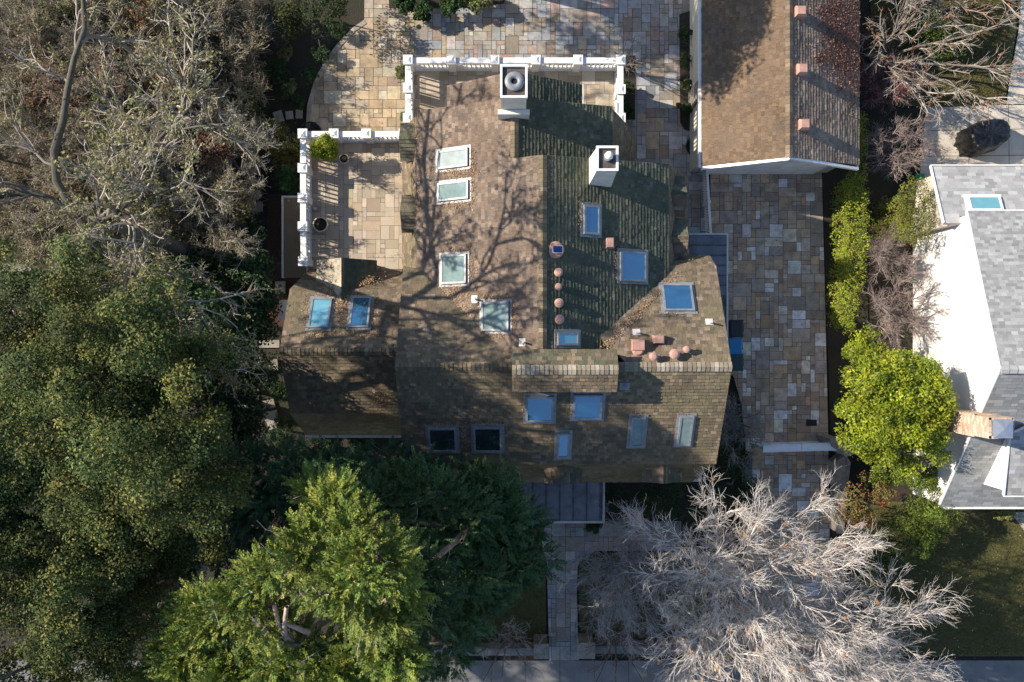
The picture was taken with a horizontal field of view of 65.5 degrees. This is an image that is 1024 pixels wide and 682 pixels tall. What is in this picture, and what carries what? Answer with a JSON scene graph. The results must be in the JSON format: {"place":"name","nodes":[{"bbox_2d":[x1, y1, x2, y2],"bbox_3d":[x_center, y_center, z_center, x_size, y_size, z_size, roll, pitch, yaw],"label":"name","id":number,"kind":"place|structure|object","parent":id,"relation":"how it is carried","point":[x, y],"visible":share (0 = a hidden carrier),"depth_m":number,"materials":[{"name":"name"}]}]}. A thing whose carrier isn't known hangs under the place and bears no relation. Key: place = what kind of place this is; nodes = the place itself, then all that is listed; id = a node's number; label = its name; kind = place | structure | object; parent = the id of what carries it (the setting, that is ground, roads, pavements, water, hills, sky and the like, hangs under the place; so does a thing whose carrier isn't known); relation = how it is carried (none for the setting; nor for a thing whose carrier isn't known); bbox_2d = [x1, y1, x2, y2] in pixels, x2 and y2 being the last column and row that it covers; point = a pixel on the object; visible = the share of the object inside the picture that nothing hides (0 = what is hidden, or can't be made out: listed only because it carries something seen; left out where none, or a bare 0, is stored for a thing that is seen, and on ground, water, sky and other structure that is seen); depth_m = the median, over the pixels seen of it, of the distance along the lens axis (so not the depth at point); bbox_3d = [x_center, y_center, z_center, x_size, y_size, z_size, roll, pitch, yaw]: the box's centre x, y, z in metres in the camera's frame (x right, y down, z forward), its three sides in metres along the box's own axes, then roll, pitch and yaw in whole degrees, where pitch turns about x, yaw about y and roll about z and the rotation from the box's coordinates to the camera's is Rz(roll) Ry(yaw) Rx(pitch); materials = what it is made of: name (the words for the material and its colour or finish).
{"place":"outdoors","nodes":[
{"label":"outdoors","id":0,"kind":"place"},
{"bbox_2d":[441,527,545,641],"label":"lawn","id":1,"kind":"structure","parent":0,"point":[525,607],"depth_m":35.98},
{"bbox_2d":[469,616,545,681],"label":"bare shrub","id":2,"kind":"object","parent":1,"relation":"on","point":[507,632],"visible":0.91,"depth_m":34.00,"materials":[{"name":"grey plant"}]},
{"bbox_2d":[307,0,707,232],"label":"patio paving","id":3,"kind":"structure","parent":0,"point":[378,45],"depth_m":35.95,"materials":[{"name":"stone"}]},
{"bbox_2d":[306,20,366,128],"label":"kerb","id":4,"kind":"structure","parent":3,"relation":"on","point":[340,43],"depth_m":35.92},
{"bbox_2d":[623,55,634,119],"bbox_3d":[5.242,-11.433,35.950,0.625,0.050,2.893,0,90,0],"label":"planting bed","id":5,"kind":"object","parent":3,"relation":"on","point":[630,99],"visible":0.43,"depth_m":35.92,"materials":[{"name":"soil"}]},
{"bbox_2d":[318,0,1023,676],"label":"scattered leaves","id":6,"kind":"object","parent":3,"relation":"on","point":[780,300],"visible":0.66,"depth_m":35.90,"materials":[{"name":"brown plant"}]},
{"bbox_2d":[679,11,689,130],"bbox_3d":[7.837,-12.181,35.950,0.550,0.050,5.462,-1,90,0],"label":"planting bed","id":7,"kind":"object","parent":3,"relation":"on","point":[684,19],"visible":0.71,"depth_m":35.92,"materials":[{"name":"soil"}]},
{"bbox_2d":[700,170,711,232],"bbox_3d":[8.651,-6.109,35.430,0.130,1.060,2.959,-3,90,0],"label":"picket fence","id":8,"kind":"object","parent":3,"relation":"on","point":[706,203],"visible":0.85,"depth_m":35.28,"materials":[{"name":"white paint"}]},
{"bbox_2d":[0,0,1023,659],"bbox_3d":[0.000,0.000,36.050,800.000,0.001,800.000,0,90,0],"label":"ground","id":9,"kind":"structure","parent":0,"point":[878,184],"depth_m":36.05,"materials":[{"name":"soil"}]},
{"bbox_2d":[9,51,69,115],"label":"shrub","id":10,"kind":"object","parent":9,"relation":"on","point":[33,81],"visible":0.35,"depth_m":31.55,"materials":[{"name":"green plant"}]},
{"bbox_2d":[0,88,89,267],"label":"bare tree","id":11,"kind":"object","parent":9,"relation":"on","point":[20,221],"visible":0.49,"depth_m":30.45,"materials":[{"name":"grey plant"}]},
{"bbox_2d":[0,0,99,164],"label":"thicket","id":12,"kind":"object","parent":9,"relation":"on","point":[32,30],"visible":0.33,"depth_m":31.27,"materials":[{"name":"grey plant"}]},
{"bbox_2d":[29,0,81,60],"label":"shrub","id":13,"kind":"object","parent":9,"relation":"on","point":[61,9],"visible":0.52,"depth_m":32.30,"materials":[{"name":"green plant"}]},
{"bbox_2d":[0,146,117,282],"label":"thicket","id":14,"kind":"object","parent":9,"relation":"on","point":[69,186],"visible":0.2,"depth_m":31.51,"materials":[{"name":"green plant"}]},
{"bbox_2d":[0,0,139,105],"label":"bare tree","id":15,"kind":"object","parent":9,"relation":"on","point":[68,4],"visible":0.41,"depth_m":32.08,"materials":[{"name":"grey plant"}]},
{"bbox_2d":[0,12,161,169],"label":"thicket","id":16,"kind":"object","parent":9,"relation":"on","point":[67,40],"visible":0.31,"depth_m":31.16,"materials":[{"name":"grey plant"}]},
{"bbox_2d":[8,43,178,198],"bbox_3d":[-15.782,-8.428,32.247,5.204,7.706,5.234,27,90,0],"label":"bare tree","id":17,"kind":"object","parent":9,"relation":"on","point":[53,92],"visible":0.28,"depth_m":30.02,"materials":[{"name":"grey plant"}]},
{"bbox_2d":[26,89,194,255],"bbox_3d":[-15.879,-6.249,32.896,6.255,6.408,6.326,0,90,0],"label":"thicket","id":18,"kind":"object","parent":9,"relation":"on","point":[43,184],"visible":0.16,"depth_m":30.99,"materials":[{"name":"green plant"}]},
{"bbox_2d":[0,442,236,681],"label":"live oak","id":19,"kind":"object","parent":9,"relation":"on","point":[129,569],"visible":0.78,"depth_m":23.78,"materials":[{"name":"green plant"}]},
{"bbox_2d":[39,0,202,103],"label":"thicket","id":20,"kind":"object","parent":9,"relation":"on","point":[163,37],"visible":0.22,"depth_m":32.88,"materials":[{"name":"green plant"}]},
{"bbox_2d":[95,0,154,73],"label":"shrub","id":21,"kind":"object","parent":9,"relation":"on","point":[141,19],"visible":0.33,"depth_m":32.67,"materials":[{"name":"green plant"}]},
{"bbox_2d":[0,228,254,543],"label":"live oak","id":22,"kind":"object","parent":9,"relation":"on","point":[123,411],"visible":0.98,"depth_m":20.75,"materials":[{"name":"green plant"}]},
{"bbox_2d":[0,0,277,404],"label":"oak tree","id":23,"kind":"object","parent":9,"relation":"on","point":[101,227],"visible":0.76,"depth_m":23.05,"materials":[{"name":"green plant"}]},
{"bbox_2d":[69,42,231,172],"bbox_3d":[-14.993,-9.350,33.369,6.317,5.462,5.801,32,90,0],"label":"thicket","id":24,"kind":"object","parent":9,"relation":"on","point":[213,89],"visible":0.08,"depth_m":32.54,"materials":[{"name":"green plant"}]},
{"bbox_2d":[123,172,179,223],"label":"shrub","id":25,"kind":"object","parent":9,"relation":"on","point":[159,207],"visible":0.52,"depth_m":30.00,"materials":[{"name":"green plant"}]},
{"bbox_2d":[132,42,199,100],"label":"shrub","id":26,"kind":"object","parent":9,"relation":"on","point":[147,81],"visible":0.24,"depth_m":31.69,"materials":[{"name":"green plant"}]},
{"bbox_2d":[69,171,267,292],"bbox_3d":[-12.866,-4.102,32.044,7.244,8.111,5.055,0,90,0],"label":"bare tree","id":27,"kind":"object","parent":9,"relation":"on","point":[184,223],"visible":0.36,"depth_m":30.59,"materials":[{"name":"grey plant"}]},
{"bbox_2d":[93,0,264,143],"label":"bare tree","id":28,"kind":"object","parent":9,"relation":"on","point":[242,56],"visible":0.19,"depth_m":33.55,"materials":[{"name":"grey plant"}]},
{"bbox_2d":[106,129,265,270],"bbox_3d":[-12.716,-5.551,32.960,6.102,6.281,5.769,0,90,0],"label":"thicket","id":29,"kind":"object","parent":9,"relation":"on","point":[226,177],"visible":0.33,"depth_m":31.20,"materials":[{"name":"green plant"}]},
{"bbox_2d":[116,0,278,81],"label":"thicket","id":30,"kind":"object","parent":9,"relation":"on","point":[230,23],"visible":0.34,"depth_m":34.20,"materials":[{"name":"green plant"}]},
{"bbox_2d":[164,21,234,88],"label":"shrub","id":31,"kind":"object","parent":9,"relation":"on","point":[204,54],"visible":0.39,"depth_m":33.27,"materials":[{"name":"green plant"}]},
{"bbox_2d":[131,213,284,394],"bbox_3d":[-12.116,-1.596,32.643,5.970,6.928,7.472,0,90,0],"label":"magnolia tree","id":32,"kind":"object","parent":9,"relation":"on","point":[252,267],"visible":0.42,"depth_m":31.31,"materials":[{"name":"green plant"}]},
{"bbox_2d":[146,42,272,176],"bbox_3d":[-12.924,-9.677,34.351,5.983,3.497,5.741,-19,90,0],"label":"thicket","id":33,"kind":"object","parent":9,"relation":"on","point":[239,89],"visible":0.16,"depth_m":33.99,"materials":[{"name":"green plant"}]},
{"bbox_2d":[189,118,243,167],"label":"shrub","id":34,"kind":"object","parent":9,"relation":"on","point":[203,136],"visible":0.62,"depth_m":31.45,"materials":[{"name":"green plant"}]},
{"bbox_2d":[150,86,283,244],"bbox_3d":[-11.997,-6.945,32.772,5.368,6.657,5.575,29,90,0],"label":"bare tree","id":35,"kind":"object","parent":9,"relation":"on","point":[244,173],"visible":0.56,"depth_m":31.35,"materials":[{"name":"grey plant"}]},
{"bbox_2d":[148,329,285,464],"bbox_3d":[-11.261,2.108,32.182,5.195,7.846,4.729,16,90,0],"label":"laurel tree","id":36,"kind":"object","parent":9,"relation":"on","point":[245,420],"visible":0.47,"depth_m":29.32,"materials":[{"name":"green plant"}]},
{"bbox_2d":[194,173,258,236],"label":"shrub","id":37,"kind":"object","parent":9,"relation":"on","point":[241,214],"visible":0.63,"depth_m":31.39,"materials":[{"name":"green plant"}]},
{"bbox_2d":[195,4,272,93],"bbox_3d":[-12.158,-12.901,34.661,3.835,2.878,5.071,0,90,0],"label":"bare tree","id":38,"kind":"object","parent":9,"relation":"on","point":[246,62],"visible":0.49,"depth_m":34.36,"materials":[{"name":"grey plant"}]},
{"bbox_2d":[221,74,267,123],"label":"shrub","id":39,"kind":"object","parent":9,"relation":"on","point":[248,118],"visible":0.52,"depth_m":34.38,"materials":[{"name":"green plant"}]},
{"bbox_2d":[100,451,441,681],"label":"conifer tree","id":40,"kind":"object","parent":9,"relation":"on","point":[334,573],"visible":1,"depth_m":22.57,"materials":[{"name":"green plant"}]},
{"bbox_2d":[263,117,299,161],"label":"shrub","id":41,"kind":"object","parent":9,"relation":"on","point":[287,145],"visible":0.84,"depth_m":34.09,"materials":[{"name":"green plant"}]},
{"bbox_2d":[265,194,299,326],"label":"side path mulch","id":42,"kind":"object","parent":9,"relation":"on","point":[274,226],"visible":0.2,"depth_m":35.98,"materials":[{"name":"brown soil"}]},
{"bbox_2d":[266,412,298,449],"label":"shrub","id":43,"kind":"object","parent":9,"relation":"on","point":[280,430],"visible":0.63,"depth_m":34.80,"materials":[{"name":"green plant"}]},
{"bbox_2d":[275,164,299,195],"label":"shrub","id":44,"kind":"object","parent":9,"relation":"on","point":[286,178],"visible":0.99,"depth_m":33.71,"materials":[{"name":"green plant"}]},
{"bbox_2d":[270,0,307,43],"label":"shrub","id":45,"kind":"object","parent":9,"relation":"on","point":[281,14],"visible":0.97,"depth_m":34.83,"materials":[{"name":"green plant"}]},
{"bbox_2d":[295,0,349,34],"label":"shrub","id":46,"kind":"object","parent":9,"relation":"on","point":[329,6],"visible":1,"depth_m":33.88,"materials":[{"name":"green plant"}]},
{"bbox_2d":[157,430,495,595],"bbox_3d":[-6.733,5.613,31.238,12.730,9.724,6.159,-16,90,0],"label":"conifer tree","id":47,"kind":"object","parent":9,"relation":"on","point":[272,492],"visible":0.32,"depth_m":27.83,"materials":[{"name":"green plant"}]},
{"bbox_2d":[316,442,570,681],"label":"conifer tree","id":48,"kind":"object","parent":9,"relation":"on","point":[468,528],"visible":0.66,"depth_m":27.22,"materials":[{"name":"green plant"}]},
{"bbox_2d":[422,642,533,655],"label":"front wall","id":49,"kind":"structure","parent":9,"relation":"on","point":[509,648],"depth_m":35.30,"materials":[{"name":"stone"}]},
{"bbox_2d":[279,64,731,522],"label":"house","id":50,"kind":"structure","parent":9,"relation":"on","point":[551,148],"depth_m":29.70,"materials":[{"name":"tile"}]},
{"bbox_2d":[298,129,399,266],"bbox_3d":[-6.375,-5.760,32.465,4.430,1.210,5.500,0,90,0],"label":"terrace railing","id":51,"kind":"object","parent":50,"relation":"on","point":[305,171],"visible":0.92,"depth_m":32.01,"materials":[{"name":"white paint"}]},
{"bbox_2d":[301,105,694,447],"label":"fallen leaves","id":52,"kind":"object","parent":50,"relation":"on","point":[454,287],"visible":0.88,"depth_m":29.66,"materials":[{"name":"brown plant"}]},
{"bbox_2d":[403,55,625,122],"bbox_3d":[0.090,-10.115,32.465,8.920,1.210,2.710,0,90,0],"label":"balcony railing","id":53,"kind":"object","parent":50,"relation":"on","point":[536,62],"visible":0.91,"depth_m":32.01,"materials":[{"name":"white paint"}]},
{"bbox_2d":[605,483,648,530],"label":"shrub","id":54,"kind":"object","parent":9,"relation":"on","point":[607,499],"visible":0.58,"depth_m":34.37,"materials":[{"name":"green plant"}]},
{"bbox_2d":[631,482,686,525],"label":"shrub","id":55,"kind":"object","parent":9,"relation":"on","point":[661,491],"visible":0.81,"depth_m":34.25,"materials":[{"name":"green plant"}]},
{"bbox_2d":[593,640,732,653],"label":"front wall","id":56,"kind":"structure","parent":9,"relation":"on","point":[599,648],"depth_m":35.30,"materials":[{"name":"stone"}]},
{"bbox_2d":[668,476,733,533],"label":"shrub","id":57,"kind":"object","parent":9,"relation":"on","point":[701,507],"visible":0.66,"depth_m":34.16,"materials":[{"name":"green plant"}]},
{"bbox_2d":[716,428,757,478],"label":"shrub","id":58,"kind":"object","parent":9,"relation":"on","point":[720,452],"visible":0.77,"depth_m":34.03,"materials":[{"name":"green plant"}]},
{"bbox_2d":[451,0,1023,655],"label":"grass","id":59,"kind":"structure","parent":9,"relation":"on","point":[957,564],"depth_m":35.95,"materials":[{"name":"green plant"}]},
{"bbox_2d":[717,458,760,514],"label":"shrub","id":60,"kind":"object","parent":9,"relation":"on","point":[745,482],"visible":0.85,"depth_m":34.20,"materials":[{"name":"green plant"}]},
{"bbox_2d":[719,393,776,475],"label":"bare shrub","id":61,"kind":"object","parent":9,"relation":"on","point":[728,420],"visible":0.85,"depth_m":33.86,"materials":[{"name":"brown plant"}]},
{"bbox_2d":[688,0,859,173],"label":"garage","id":62,"kind":"structure","parent":9,"relation":"on","point":[763,98],"depth_m":31.99,"materials":[{"name":"tile"}]},
{"bbox_2d":[698,161,826,173],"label":"gable wall","id":63,"kind":"structure","parent":62,"relation":"in","point":[785,167],"depth_m":34.89,"materials":[{"name":"white paint"}]},
{"bbox_2d":[806,0,859,116],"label":"leaf drift","id":64,"kind":"object","parent":62,"relation":"on","point":[839,29],"visible":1,"depth_m":32.23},
{"bbox_2d":[822,169,870,501],"bbox_3d":[15.112,-0.266,35.995,1.944,0.050,15.074,-1,90,0],"label":"planting bed","id":65,"kind":"object","parent":9,"relation":"on","point":[836,341],"visible":0.36,"depth_m":35.97,"materials":[{"name":"soil"}]},
{"bbox_2d":[828,453,850,533],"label":"garden wall","id":66,"kind":"structure","parent":65,"relation":"on","point":[840,476],"depth_m":35.05,"materials":[{"name":"concrete"}]},
{"bbox_2d":[825,159,873,337],"bbox_3d":[14.697,-3.905,34.563,1.487,2.727,7.559,0,90,0],"label":"hedge","id":67,"kind":"object","parent":65,"relation":"on","point":[843,253],"visible":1,"depth_m":34.24,"materials":[{"name":"green plant"}]},
{"bbox_2d":[834,470,898,532],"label":"shrub","id":68,"kind":"object","parent":65,"relation":"on","point":[869,516],"visible":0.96,"depth_m":33.64,"materials":[{"name":"green plant"}]},
{"bbox_2d":[841,322,891,365],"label":"shrub","id":69,"kind":"object","parent":65,"relation":"on","point":[861,338],"visible":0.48,"depth_m":33.11,"materials":[{"name":"green plant"}]},
{"bbox_2d":[831,342,960,478],"bbox_3d":[15.207,2.765,32.911,4.819,6.393,5.490,0,90,0],"label":"bay tree","id":70,"kind":"object","parent":65,"relation":"on","point":[886,430],"visible":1,"depth_m":30.71,"materials":[{"name":"green plant"}]},
{"bbox_2d":[743,547,973,681],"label":"bare tree","id":71,"kind":"object","parent":9,"relation":"on","point":[897,672],"visible":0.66,"depth_m":30.50,"materials":[{"name":"grey plant"}]},
{"bbox_2d":[859,10,902,61],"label":"shrub","id":72,"kind":"object","parent":9,"relation":"on","point":[867,33],"visible":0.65,"depth_m":34.41,"materials":[{"name":"brown plant"}]},
{"bbox_2d":[868,462,906,489],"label":"shrub","id":73,"kind":"object","parent":9,"relation":"on","point":[896,475],"visible":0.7,"depth_m":33.94,"materials":[{"name":"green plant"}]},
{"bbox_2d":[859,221,930,283],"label":"bare shrub","id":74,"kind":"object","parent":9,"relation":"on","point":[886,258],"visible":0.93,"depth_m":33.93,"materials":[{"name":"brown plant"}]},
{"bbox_2d":[859,45,936,112],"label":"bare shrub","id":75,"kind":"object","parent":9,"relation":"on","point":[898,92],"visible":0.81,"depth_m":34.21,"materials":[{"name":"brown plant"}]},
{"bbox_2d":[860,111,938,183],"bbox_3d":[16.400,-8.242,34.370,3.567,3.461,3.091,0,90,0],"label":"bare shrub","id":76,"kind":"object","parent":9,"relation":"on","point":[885,153],"visible":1,"depth_m":33.86,"materials":[{"name":"grey plant"}]},
{"bbox_2d":[869,175,936,248],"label":"shrub","id":77,"kind":"object","parent":9,"relation":"on","point":[899,214],"visible":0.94,"depth_m":33.08,"materials":[{"name":"green plant"}]},
{"bbox_2d":[859,263,954,350],"bbox_3d":[16.656,-1.422,34.140,4.207,3.921,3.890,0,90,0],"label":"bare shrub","id":78,"kind":"object","parent":9,"relation":"on","point":[884,309],"visible":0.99,"depth_m":33.61,"materials":[{"name":"grey plant"}]},
{"bbox_2d":[904,464,937,492],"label":"shrub","id":79,"kind":"object","parent":9,"relation":"on","point":[917,480],"visible":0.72,"depth_m":33.77,"materials":[{"name":"green plant"}]},
{"bbox_2d":[907,391,955,458],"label":"bay tree","id":80,"kind":"object","parent":9,"relation":"on","point":[939,418],"visible":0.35,"depth_m":30.64,"materials":[{"name":"green plant"}]},
{"bbox_2d":[905,164,1023,508],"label":"neighbour house","id":81,"kind":"structure","parent":9,"relation":"on","point":[973,246],"depth_m":31.79,"materials":[{"name":"paint"}]},
{"bbox_2d":[0,660,1023,681],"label":"pavement","id":82,"kind":"structure","parent":0,"point":[967,670],"depth_m":35.95,"materials":[{"name":"concrete"}]},
{"bbox_2d":[542,521,680,660],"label":"front path paving","id":83,"kind":"structure","parent":0,"point":[563,631],"depth_m":35.95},
{"bbox_2d":[577,633,594,658],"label":"path pillar","id":84,"kind":"structure","parent":83,"relation":"on","point":[581,641],"depth_m":34.70,"materials":[{"name":"stone"}]},
{"bbox_2d":[579,553,742,639],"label":"front lawn","id":85,"kind":"structure","parent":0,"point":[582,620],"depth_m":35.98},
{"bbox_2d":[546,502,704,662],"bbox_3d":[5.133,10.109,33.218,6.815,5.779,5.659,40,90,0],"label":"bare shrub","id":86,"kind":"object","parent":85,"relation":"on","point":[628,601],"visible":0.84,"depth_m":32.49,"materials":[{"name":"grey plant"}]},
{"bbox_2d":[569,613,682,681],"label":"bare shrub","id":87,"kind":"object","parent":85,"relation":"on","point":[615,641],"visible":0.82,"depth_m":34.18,"materials":[{"name":"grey plant"}]},
{"bbox_2d":[610,464,920,681],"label":"bare tree","id":88,"kind":"object","parent":85,"relation":"on","point":[726,579],"visible":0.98,"depth_m":29.21,"materials":[{"name":"grey plant"}]},
{"bbox_2d":[710,173,829,645],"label":"driveway paving","id":89,"kind":"structure","parent":0,"point":[794,347],"depth_m":35.95,"materials":[{"name":"stone"}]},
{"bbox_2d":[816,434,856,456],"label":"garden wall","id":90,"kind":"structure","parent":89,"relation":"on","point":[826,438],"depth_m":34.20,"materials":[{"name":"stone"}]},
{"bbox_2d":[752,441,837,451],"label":"driveway gate","id":91,"kind":"structure","parent":90,"relation":"attached to","point":[794,446],"depth_m":34.35,"materials":[{"name":"metal"}]},
{"bbox_2d":[870,0,1016,106],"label":"back lawn","id":92,"kind":"structure","parent":0,"point":[1011,40],"depth_m":35.98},
{"bbox_2d":[900,3,948,52],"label":"shrub","id":93,"kind":"object","parent":92,"relation":"on","point":[923,36],"visible":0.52,"depth_m":35.27,"materials":[{"name":"green plant"}]},
{"bbox_2d":[859,0,1023,127],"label":"bare tree","id":94,"kind":"object","parent":92,"relation":"on","point":[882,52],"visible":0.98,"depth_m":32.72,"materials":[{"name":"grey plant"}]},
{"bbox_2d":[930,20,972,65],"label":"shrub","id":95,"kind":"object","parent":92,"relation":"on","point":[964,49],"visible":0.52,"depth_m":35.34,"materials":[{"name":"green plant"}]},
{"bbox_2d":[911,0,1023,28],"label":"bare tree","id":96,"kind":"object","parent":92,"relation":"on","point":[972,1],"visible":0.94,"depth_m":32.38,"materials":[{"name":"brown plant"}]},
{"bbox_2d":[865,501,1023,655],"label":"neighbour lawn","id":97,"kind":"structure","parent":0,"point":[984,596],"depth_m":35.98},
{"bbox_2d":[858,519,927,578],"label":"shrub","id":98,"kind":"object","parent":97,"relation":"on","point":[888,559],"visible":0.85,"depth_m":34.01,"materials":[{"name":"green plant"}]},
{"bbox_2d":[892,513,947,559],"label":"shrub","id":99,"kind":"object","parent":97,"relation":"on","point":[914,532],"visible":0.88,"depth_m":33.97,"materials":[{"name":"green plant"}]},
{"bbox_2d":[893,479,963,543],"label":"shrub","id":100,"kind":"object","parent":97,"relation":"on","point":[931,512],"visible":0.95,"depth_m":33.55,"materials":[{"name":"green plant"}]},
{"bbox_2d":[920,105,1023,179],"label":"neighbour patio","id":101,"kind":"structure","parent":0,"point":[1013,144],"depth_m":35.97,"materials":[{"name":"concrete"}]},
{"bbox_2d":[953,118,1009,157],"bbox_3d":[20.992,-9.092,35.378,2.239,1.204,1.492,-20,90,0],"label":"covered barbecue","id":102,"kind":"object","parent":101,"relation":"on","point":[978,138],"visible":0.99,"depth_m":34.88,"materials":[{"name":"black plastic"}]},
{"bbox_2d":[1007,0,1023,103],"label":"back path","id":103,"kind":"structure","parent":0,"point":[1014,91],"depth_m":35.97,"materials":[{"name":"concrete"}]},
{"bbox_3d":[-7.807,-7.775,32.790,0.540,0.420,0.540,0,90,0],"label":"flower pot","id":104,"kind":"object","parent":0,"visible":0},
{"bbox_2d":[307,132,340,164],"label":"lemon tree","id":105,"kind":"object","parent":104,"relation":"in","point":[325,146],"visible":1,"depth_m":31.60,"materials":[{"name":"green plant"}]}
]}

